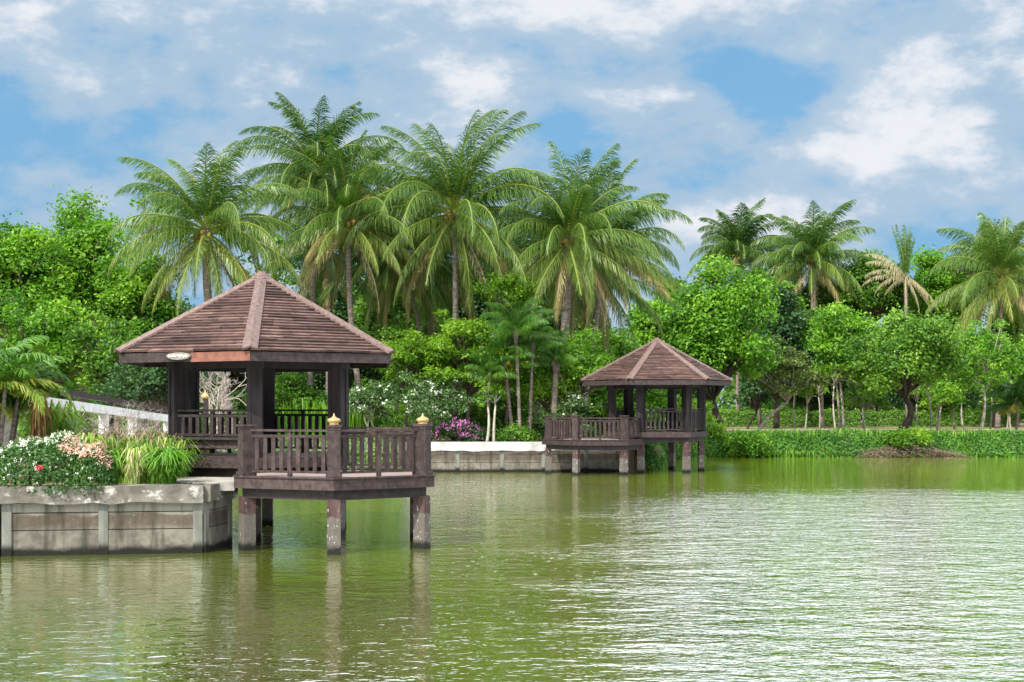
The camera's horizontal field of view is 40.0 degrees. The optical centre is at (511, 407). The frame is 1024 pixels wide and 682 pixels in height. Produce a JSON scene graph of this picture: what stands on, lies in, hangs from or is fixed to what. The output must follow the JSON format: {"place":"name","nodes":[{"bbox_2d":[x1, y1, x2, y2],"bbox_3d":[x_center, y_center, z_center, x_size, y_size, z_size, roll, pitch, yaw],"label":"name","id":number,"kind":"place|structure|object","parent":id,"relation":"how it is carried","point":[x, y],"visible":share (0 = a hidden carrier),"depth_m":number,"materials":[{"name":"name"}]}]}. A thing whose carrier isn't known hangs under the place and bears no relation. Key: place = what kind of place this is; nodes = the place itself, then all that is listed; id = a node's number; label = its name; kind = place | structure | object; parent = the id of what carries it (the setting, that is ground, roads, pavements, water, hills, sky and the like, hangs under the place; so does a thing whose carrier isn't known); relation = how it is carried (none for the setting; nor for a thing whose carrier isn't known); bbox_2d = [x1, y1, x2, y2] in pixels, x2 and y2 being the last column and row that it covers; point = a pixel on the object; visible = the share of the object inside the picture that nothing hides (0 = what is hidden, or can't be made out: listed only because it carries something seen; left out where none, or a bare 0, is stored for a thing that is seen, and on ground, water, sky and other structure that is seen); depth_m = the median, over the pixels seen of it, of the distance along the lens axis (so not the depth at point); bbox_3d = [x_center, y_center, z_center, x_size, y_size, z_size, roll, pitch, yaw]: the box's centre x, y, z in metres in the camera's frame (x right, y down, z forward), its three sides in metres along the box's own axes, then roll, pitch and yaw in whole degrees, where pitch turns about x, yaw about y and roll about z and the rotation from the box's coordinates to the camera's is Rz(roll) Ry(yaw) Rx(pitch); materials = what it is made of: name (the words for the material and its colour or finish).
{"place":"outdoors","nodes":[
{"label":"outdoors","id":0,"kind":"place"},
{"bbox_2d":[0,456,1023,681],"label":"water","id":1,"kind":"structure","parent":0,"point":[378,599],"depth_m":23.66,"materials":[{"name":"liquid"}]},
{"bbox_2d":[0,0,1023,408],"label":"sky","id":2,"kind":"structure","parent":0,"point":[911,111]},
{"bbox_2d":[1,409,1023,555],"bbox_3d":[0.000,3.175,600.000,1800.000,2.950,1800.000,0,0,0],"label":"ground","id":3,"kind":"structure","parent":0,"point":[632,459],"depth_m":87.11,"materials":[{"name":"plant"}]},
{"bbox_2d":[19,396,57,482],"bbox_3d":[-10.592,0.715,31.801,0.852,1.971,0.946,0,0,37],"label":"reddish plant","id":4,"kind":"object","parent":3,"relation":"on","point":[39,426],"visible":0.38,"depth_m":31.67,"materials":[{"name":"brown plant"}]},
{"bbox_2d":[0,335,93,473],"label":"feather palm","id":5,"kind":"object","parent":3,"relation":"on","point":[18,381],"visible":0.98,"depth_m":31.37,"materials":[{"name":"green plant"}]},
{"bbox_2d":[5,399,98,479],"bbox_3d":[-10.874,0.760,32.945,2.252,1.879,2.488,0,0,0],"label":"leafy grass clump","id":6,"kind":"object","parent":3,"relation":"on","point":[63,424],"visible":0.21,"depth_m":32.76,"materials":[{"name":"green plant"}]},
{"bbox_2d":[0,210,103,365],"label":"leafy tree","id":7,"kind":"object","parent":3,"relation":"on","point":[23,252],"visible":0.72,"depth_m":68.84,"materials":[{"name":"green plant"}]},
{"bbox_2d":[0,287,118,409],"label":"leafy tree","id":8,"kind":"object","parent":3,"relation":"on","point":[48,323],"visible":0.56,"depth_m":60.95,"materials":[{"name":"green plant"}]},
{"bbox_2d":[0,429,120,496],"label":"flowering hedge","id":9,"kind":"object","parent":3,"relation":"on","point":[85,452],"visible":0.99,"depth_m":28.88,"materials":[{"name":"green plant"}]},
{"bbox_2d":[3,396,167,477],"bbox_3d":[-11.989,0.712,41.250,0.280,2.176,17.512,0,0,-1],"label":"footbridge rail","id":10,"kind":"object","parent":3,"relation":"on","point":[94,408],"visible":0.19,"depth_m":41.20,"materials":[{"name":"white paint"}]},
{"bbox_2d":[23,176,172,434],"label":"leafy tree","id":11,"kind":"object","parent":3,"relation":"on","point":[78,224],"visible":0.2,"depth_m":72.70,"materials":[{"name":"green plant"}]},
{"bbox_2d":[57,307,148,431],"bbox_3d":[-16.929,-1.256,59.920,5.293,6.260,3.980,0,0,22],"label":"leafy tree","id":12,"kind":"object","parent":3,"relation":"on","point":[94,364],"visible":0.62,"depth_m":59.49,"materials":[{"name":"green plant"}]},
{"bbox_2d":[4,428,217,481],"bbox_3d":[-9.591,1.118,34.012,5.385,1.164,7.052,0,0,0],"label":"dry grass patch","id":13,"kind":"object","parent":3,"relation":"on","point":[148,434],"visible":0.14,"depth_m":32.32,"materials":[{"name":"plant"}]},
{"bbox_2d":[60,389,167,434],"bbox_3d":[-12.021,0.660,44.200,0.122,2.281,14.008,0,0,-1],"label":"timber rail","id":14,"kind":"object","parent":3,"relation":"on","point":[111,401],"visible":0.24,"depth_m":42.04,"materials":[{"name":"grey wood"}]},
{"bbox_2d":[0,483,237,556],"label":"seawall","id":15,"kind":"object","parent":3,"relation":"on","point":[114,519],"visible":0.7,"depth_m":29.09,"materials":[{"name":"concrete"}]},
{"bbox_2d":[78,400,159,443],"bbox_3d":[-9.353,0.766,34.361,1.977,1.913,2.645,0,0,26],"label":"bare shrub","id":16,"kind":"object","parent":3,"relation":"on","point":[125,434],"visible":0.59,"depth_m":34.05,"materials":[{"name":"plant"}]},
{"bbox_2d":[116,446,149,483],"bbox_3d":[-7.964,1.264,29.670,0.817,0.871,0.816,0,0,-41],"label":"strap leaf plant","id":17,"kind":"object","parent":3,"relation":"on","point":[133,470],"visible":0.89,"depth_m":29.57,"materials":[{"name":"plant"}]},
{"bbox_2d":[55,435,214,483],"bbox_3d":[-8.646,1.167,32.250,3.807,1.066,3.260,0,0,0],"label":"leafy grass patch","id":18,"kind":"object","parent":3,"relation":"on","point":[164,444],"visible":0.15,"depth_m":31.66,"materials":[{"name":"green plant"}]},
{"bbox_2d":[78,249,199,429],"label":"leafy tree","id":19,"kind":"object","parent":3,"relation":"on","point":[122,297],"visible":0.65,"depth_m":70.15,"materials":[{"name":"green plant"}]},
{"bbox_2d":[85,355,234,436],"bbox_3d":[-14.258,-0.285,55.773,5.180,4.456,4.986,0,0,28],"label":"leafy tree","id":20,"kind":"object","parent":3,"relation":"on","point":[150,385],"visible":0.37,"depth_m":55.16,"materials":[{"name":"green plant"}]},
{"bbox_2d":[132,447,205,483],"bbox_3d":[-7.314,1.277,29.916,1.587,0.847,1.786,0,0,-17],"label":"strap leaf plant","id":21,"kind":"object","parent":3,"relation":"on","point":[167,465],"visible":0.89,"depth_m":29.66,"materials":[{"name":"plant"}]},
{"bbox_2d":[105,139,304,433],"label":"coconut palm","id":22,"kind":"object","parent":3,"relation":"on","point":[224,217],"visible":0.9,"depth_m":68.23,"materials":[{"name":"green plant"}]},
{"bbox_2d":[176,477,236,490],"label":"landing slab","id":23,"kind":"structure","parent":3,"relation":"on","point":[226,483],"depth_m":30.28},
{"bbox_2d":[200,371,246,451],"bbox_3d":[-10.391,-0.063,51.545,3.334,3.644,4.174,0,0,0],"label":"bare shrub","id":24,"kind":"object","parent":3,"relation":"on","point":[213,401],"visible":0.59,"depth_m":51.84,"materials":[{"name":"plant"}]},
{"bbox_2d":[148,367,316,413],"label":"leafy tree","id":25,"kind":"object","parent":3,"relation":"on","point":[233,376],"visible":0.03,"depth_m":79.35,"materials":[{"name":"green plant"}]},
{"bbox_2d":[227,214,302,286],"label":"leafy tree","id":26,"kind":"object","parent":3,"relation":"on","point":[280,240],"visible":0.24,"depth_m":83.59,"materials":[{"name":"green plant"}]},
{"bbox_2d":[114,271,435,554],"bbox_3d":[-5.324,0.623,33.231,7.330,7.855,9.115,0,0,-36],"label":"gazebo","id":27,"kind":"object","parent":3,"relation":"on","point":[261,328],"visible":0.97,"depth_m":32.02,"materials":[{"name":"brown wood"}]},
{"bbox_2d":[229,368,364,406],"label":"leafy tree","id":28,"kind":"object","parent":3,"relation":"on","point":[320,380],"visible":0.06,"depth_m":86.56,"materials":[{"name":"green plant"}]},
{"bbox_2d":[275,372,327,413],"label":"leafy tree","id":29,"kind":"object","parent":3,"relation":"on","point":[294,385],"visible":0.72,"depth_m":71.23,"materials":[{"name":"green plant"}]},
{"bbox_2d":[275,398,327,440],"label":"reed clump","id":30,"kind":"object","parent":3,"relation":"on","point":[324,405],"visible":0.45,"depth_m":70.51,"materials":[{"name":"green plant"}]},
{"bbox_2d":[201,432,401,468],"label":"hedge","id":31,"kind":"object","parent":3,"relation":"on","point":[358,446],"visible":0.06,"depth_m":65.21,"materials":[{"name":"green plant"}]},
{"bbox_2d":[245,187,383,404],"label":"coconut palm","id":32,"kind":"object","parent":3,"relation":"on","point":[329,271],"visible":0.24,"depth_m":79.57,"materials":[{"name":"green plant"}]},
{"bbox_2d":[230,92,404,405],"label":"coconut palm","id":33,"kind":"object","parent":3,"relation":"on","point":[316,139],"visible":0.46,"depth_m":73.01,"materials":[{"name":"green plant"}]},
{"bbox_2d":[270,260,407,389],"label":"leafy tree","id":34,"kind":"object","parent":3,"relation":"on","point":[340,310],"visible":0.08,"depth_m":90.45,"materials":[{"name":"green plant"}]},
{"bbox_2d":[252,129,441,387],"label":"coconut palm","id":35,"kind":"object","parent":3,"relation":"on","point":[345,194],"visible":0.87,"depth_m":71.25,"materials":[{"name":"green plant"}]},
{"bbox_2d":[17,407,713,443],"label":"undergrowth","id":36,"kind":"object","parent":3,"relation":"on","point":[398,418],"visible":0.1,"depth_m":73.05,"materials":[{"name":"green plant"}]},
{"bbox_2d":[349,379,402,440],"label":"flowering shrub","id":37,"kind":"object","parent":3,"relation":"on","point":[373,399],"visible":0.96,"depth_m":67.92,"materials":[{"name":"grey plant"}]},
{"bbox_2d":[303,167,486,360],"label":"coconut palm","id":38,"kind":"object","parent":3,"relation":"on","point":[391,279],"visible":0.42,"depth_m":75.29,"materials":[{"name":"green plant"}]},
{"bbox_2d":[352,278,440,426],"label":"leafy tree","id":39,"kind":"object","parent":3,"relation":"on","point":[401,313],"visible":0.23,"depth_m":86.88,"materials":[{"name":"green plant"}]},
{"bbox_2d":[371,325,451,431],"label":"leafy tree","id":40,"kind":"object","parent":3,"relation":"on","point":[407,353],"visible":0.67,"depth_m":67.89,"materials":[{"name":"green plant"}]},
{"bbox_2d":[217,442,619,471],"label":"seawall","id":41,"kind":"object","parent":3,"relation":"on","point":[487,456],"visible":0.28,"depth_m":66.04,"materials":[{"name":"concrete"}]},
{"bbox_2d":[382,364,472,441],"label":"flowering shrub","id":42,"kind":"object","parent":3,"relation":"on","point":[419,400],"visible":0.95,"depth_m":66.79,"materials":[{"name":"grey plant"}]},
{"bbox_2d":[363,194,516,427],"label":"coconut palm","id":43,"kind":"object","parent":3,"relation":"on","point":[446,289],"visible":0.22,"depth_m":78.47,"materials":[{"name":"green plant"}]},
{"bbox_2d":[326,108,566,439],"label":"coconut palm","id":44,"kind":"object","parent":3,"relation":"on","point":[455,185],"visible":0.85,"depth_m":70.82,"materials":[{"name":"green plant"}]},
{"bbox_2d":[433,416,486,441],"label":"flowering shrub","id":45,"kind":"object","parent":3,"relation":"on","point":[465,430],"visible":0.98,"depth_m":66.62,"materials":[{"name":"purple plant"}]},
{"bbox_2d":[426,252,503,398],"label":"leafy tree","id":46,"kind":"object","parent":3,"relation":"on","point":[477,308],"visible":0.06,"depth_m":91.92,"materials":[{"name":"green plant"}]},
{"bbox_2d":[411,309,533,441],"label":"leafy tree","id":47,"kind":"object","parent":3,"relation":"on","point":[460,333],"visible":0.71,"depth_m":67.62,"materials":[{"name":"green plant"}]},
{"bbox_2d":[452,402,493,427],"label":"shrub","id":48,"kind":"object","parent":3,"relation":"on","point":[475,410],"visible":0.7,"depth_m":69.51,"materials":[{"name":"green plant"}]},
{"bbox_2d":[474,376,498,441],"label":"young tree","id":49,"kind":"object","parent":3,"relation":"on","point":[486,396],"visible":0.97,"depth_m":66.67,"materials":[{"name":"green plant"}]},
{"bbox_2d":[462,341,518,426],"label":"feather palm","id":50,"kind":"object","parent":3,"relation":"on","point":[497,374],"visible":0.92,"depth_m":66.68,"materials":[{"name":"green plant"}]},
{"bbox_2d":[468,327,539,441],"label":"feather palm","id":51,"kind":"object","parent":3,"relation":"on","point":[506,343],"visible":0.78,"depth_m":67.34,"materials":[{"name":"green plant"}]},
{"bbox_2d":[469,269,545,431],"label":"leafy tree","id":52,"kind":"object","parent":3,"relation":"on","point":[505,288],"visible":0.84,"depth_m":69.40,"materials":[{"name":"green plant"}]},
{"bbox_2d":[479,391,538,430],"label":"shrub","id":53,"kind":"object","parent":3,"relation":"on","point":[499,404],"visible":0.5,"depth_m":70.49,"materials":[{"name":"green plant"}]},
{"bbox_2d":[0,328,1023,424],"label":"distant woods","id":54,"kind":"object","parent":3,"relation":"on","point":[477,397],"visible":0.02,"depth_m":143.26,"materials":[{"name":"green plant"}]},
{"bbox_2d":[479,297,552,441],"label":"feather palm","id":55,"kind":"object","parent":3,"relation":"on","point":[515,322],"visible":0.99,"depth_m":66.63,"materials":[{"name":"green plant"}]},
{"bbox_2d":[496,420,541,441],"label":"shrub","id":56,"kind":"object","parent":3,"relation":"on","point":[514,433],"visible":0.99,"depth_m":66.54,"materials":[{"name":"green plant"}]},
{"bbox_2d":[458,180,583,435],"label":"coconut palm","id":57,"kind":"object","parent":3,"relation":"on","point":[528,243],"visible":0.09,"depth_m":81.22,"materials":[{"name":"green plant"}]},
{"bbox_2d":[497,307,567,441],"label":"feather palm","id":58,"kind":"object","parent":3,"relation":"on","point":[531,342],"visible":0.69,"depth_m":67.90,"materials":[{"name":"green plant"}]},
{"bbox_2d":[464,259,625,414],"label":"leafy tree","id":59,"kind":"object","parent":3,"relation":"on","point":[557,324],"visible":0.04,"depth_m":89.81,"materials":[{"name":"green plant"}]},
{"bbox_2d":[522,326,585,437],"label":"feather palm","id":60,"kind":"object","parent":3,"relation":"on","point":[551,354],"visible":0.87,"depth_m":68.39,"materials":[{"name":"green plant"}]},
{"bbox_2d":[510,319,608,440],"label":"leafy tree","id":61,"kind":"object","parent":3,"relation":"on","point":[540,372],"visible":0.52,"depth_m":69.24,"materials":[{"name":"green plant"}]},
{"bbox_2d":[481,140,668,342],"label":"coconut palm","id":62,"kind":"object","parent":3,"relation":"on","point":[567,245],"visible":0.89,"depth_m":70.73,"materials":[{"name":"green plant"}]},
{"bbox_2d":[542,387,607,436],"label":"flowering shrub","id":63,"kind":"object","parent":3,"relation":"on","point":[584,412],"visible":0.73,"depth_m":68.64,"materials":[{"name":"green plant"}]},
{"bbox_2d":[540,335,622,401],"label":"leafy tree","id":64,"kind":"object","parent":3,"relation":"on","point":[580,367],"visible":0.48,"depth_m":69.15,"materials":[{"name":"green plant"}]},
{"bbox_2d":[503,183,680,354],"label":"coconut palm","id":65,"kind":"object","parent":3,"relation":"on","point":[647,307],"visible":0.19,"depth_m":79.24,"materials":[{"name":"green plant"}]},
{"bbox_2d":[561,386,635,428],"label":"shrub","id":66,"kind":"object","parent":3,"relation":"on","point":[594,396],"visible":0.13,"depth_m":76.63,"materials":[{"name":"green plant"}]},
{"bbox_2d":[514,156,692,425],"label":"coconut palm","id":67,"kind":"object","parent":3,"relation":"on","point":[631,225],"visible":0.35,"depth_m":74.44,"materials":[{"name":"green plant"}]},
{"bbox_2d":[580,326,660,401],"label":"leafy tree","id":68,"kind":"object","parent":3,"relation":"on","point":[617,347],"visible":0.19,"depth_m":88.28,"materials":[{"name":"green plant"}]},
{"bbox_2d":[542,338,732,474],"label":"gazebo","id":69,"kind":"object","parent":3,"relation":"on","point":[656,363],"visible":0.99,"depth_m":65.06,"materials":[{"name":"brown wood"}]},
{"bbox_2d":[621,293,679,394],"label":"leafy tree","id":70,"kind":"object","parent":3,"relation":"on","point":[638,325],"visible":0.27,"depth_m":96.62,"materials":[{"name":"green plant"}]},
{"bbox_2d":[634,389,692,427],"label":"shrub","id":71,"kind":"object","parent":3,"relation":"on","point":[654,401],"visible":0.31,"depth_m":88.35,"materials":[{"name":"green plant"}]},
{"bbox_2d":[642,250,796,432],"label":"leafy tree","id":72,"kind":"object","parent":3,"relation":"on","point":[711,329],"visible":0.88,"depth_m":92.62,"materials":[{"name":"green plant"}]},
{"bbox_2d":[686,198,786,425],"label":"coconut palm","id":73,"kind":"object","parent":3,"relation":"on","point":[736,240],"visible":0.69,"depth_m":129.15,"materials":[{"name":"green plant"}]},
{"bbox_2d":[720,427,778,457],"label":"shrub","id":74,"kind":"object","parent":3,"relation":"on","point":[756,443],"visible":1,"depth_m":85.01,"materials":[{"name":"green plant"}]},
{"bbox_2d":[731,374,775,428],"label":"leafy tree","id":75,"kind":"object","parent":3,"relation":"on","point":[753,399],"visible":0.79,"depth_m":107.99,"materials":[{"name":"green plant"}]},
{"bbox_2d":[738,267,810,426],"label":"leafy tree","id":76,"kind":"object","parent":3,"relation":"on","point":[786,283],"visible":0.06,"depth_m":117.14,"materials":[{"name":"green plant"}]},
{"bbox_2d":[734,279,824,428],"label":"leafy tree","id":77,"kind":"object","parent":3,"relation":"on","point":[785,326],"visible":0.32,"depth_m":110.24,"materials":[{"name":"green plant"}]},
{"bbox_2d":[713,407,860,426],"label":"hedge","id":78,"kind":"object","parent":3,"relation":"on","point":[786,418],"visible":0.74,"depth_m":121.39,"materials":[{"name":"green plant"}]},
{"bbox_2d":[739,335,839,429],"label":"leafy tree","id":79,"kind":"object","parent":3,"relation":"on","point":[785,387],"visible":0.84,"depth_m":96.18,"materials":[{"name":"green plant"}]},
{"bbox_2d":[748,199,875,409],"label":"coconut palm","id":80,"kind":"object","parent":3,"relation":"on","point":[813,245],"visible":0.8,"depth_m":124.64,"materials":[{"name":"green plant"}]},
{"bbox_2d":[602,427,1023,470],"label":"bank cover","id":81,"kind":"object","parent":3,"relation":"on","point":[653,461],"visible":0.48,"depth_m":86.09,"materials":[{"name":"green plant"}]},
{"bbox_2d":[789,384,849,425],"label":"leafy tree","id":82,"kind":"object","parent":3,"relation":"on","point":[815,404],"visible":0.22,"depth_m":125.47,"materials":[{"name":"green plant"}]},
{"bbox_2d":[783,304,856,428],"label":"leafy tree","id":83,"kind":"object","parent":3,"relation":"on","point":[814,311],"visible":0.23,"depth_m":111.68,"materials":[{"name":"green plant"}]},
{"bbox_2d":[795,276,867,324],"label":"leafy tree","id":84,"kind":"object","parent":3,"relation":"on","point":[821,297],"visible":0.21,"depth_m":128.29,"materials":[{"name":"green plant"}]},
{"bbox_2d":[800,299,885,429],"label":"leafy tree","id":85,"kind":"object","parent":3,"relation":"on","point":[830,328],"visible":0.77,"depth_m":98.13,"materials":[{"name":"green plant"}]},
{"bbox_2d":[830,373,894,428],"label":"leafy tree","id":86,"kind":"object","parent":3,"relation":"on","point":[882,402],"visible":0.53,"depth_m":102.82,"materials":[{"name":"green plant"}]},
{"bbox_2d":[706,450,1023,456],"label":"bank edge grass","id":87,"kind":"structure","parent":3,"relation":"on","point":[808,454],"depth_m":85.76,"materials":[{"name":"green plant"}]},
{"bbox_2d":[709,428,1023,436],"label":"bank weeds","id":88,"kind":"object","parent":3,"relation":"on","point":[862,431],"visible":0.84,"depth_m":86.25,"materials":[{"name":"green plant"}]},
{"bbox_2d":[825,247,927,425],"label":"leafy tree","id":89,"kind":"object","parent":3,"relation":"on","point":[878,303],"visible":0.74,"depth_m":123.94,"materials":[{"name":"green plant"}]},
{"bbox_2d":[862,224,938,418],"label":"coconut palm","id":90,"kind":"object","parent":3,"relation":"on","point":[905,258],"visible":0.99,"depth_m":121.83,"materials":[{"name":"beige plant"}]},
{"bbox_2d":[834,303,973,430],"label":"leafy tree","id":91,"kind":"object","parent":3,"relation":"on","point":[907,357],"visible":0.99,"depth_m":92.42,"materials":[{"name":"green plant"}]},
{"bbox_2d":[875,425,934,449],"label":"shrub","id":92,"kind":"object","parent":3,"relation":"on","point":[897,438],"visible":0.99,"depth_m":85.57,"materials":[{"name":"green plant"}]},
{"bbox_2d":[849,442,971,457],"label":"root tangle","id":93,"kind":"object","parent":3,"relation":"on","point":[947,453],"visible":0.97,"depth_m":85.36,"materials":[{"name":"plant"}]},
{"bbox_2d":[885,373,982,419],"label":"leafy tree","id":94,"kind":"object","parent":3,"relation":"on","point":[896,399],"visible":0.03,"depth_m":123.27,"materials":[{"name":"green plant"}]},
{"bbox_2d":[861,408,1015,426],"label":"hedge","id":95,"kind":"object","parent":3,"relation":"on","point":[886,418],"visible":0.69,"depth_m":122.39,"materials":[{"name":"green plant"}]},
{"bbox_2d":[914,378,969,429],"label":"leafy tree","id":96,"kind":"object","parent":3,"relation":"on","point":[953,395],"visible":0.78,"depth_m":102.81,"materials":[{"name":"green plant"}]},
{"bbox_2d":[906,244,988,423],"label":"leafy tree","id":97,"kind":"object","parent":3,"relation":"on","point":[938,283],"visible":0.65,"depth_m":126.47,"materials":[{"name":"green plant"}]},
{"bbox_2d":[925,212,1023,427],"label":"coconut palm","id":98,"kind":"object","parent":3,"relation":"on","point":[1006,257],"visible":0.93,"depth_m":112.38,"materials":[{"name":"green plant"}]},
{"bbox_2d":[942,216,1023,426],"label":"palm tree","id":99,"kind":"object","parent":3,"relation":"on","point":[968,272],"visible":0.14,"depth_m":119.89,"materials":[{"name":"green plant"}]},
{"bbox_2d":[943,318,1023,429],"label":"leafy tree","id":100,"kind":"object","parent":3,"relation":"on","point":[988,373],"visible":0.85,"depth_m":96.36,"materials":[{"name":"green plant"}]},
{"bbox_2d":[979,295,1023,425],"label":"leafy tree","id":101,"kind":"object","parent":3,"relation":"on","point":[1009,330],"visible":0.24,"depth_m":125.70,"materials":[{"name":"green plant"}]},
{"bbox_2d":[980,373,1023,429],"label":"feather palm","id":102,"kind":"object","parent":3,"relation":"on","point":[1010,394],"visible":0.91,"depth_m":99.74,"materials":[{"name":"green plant"}]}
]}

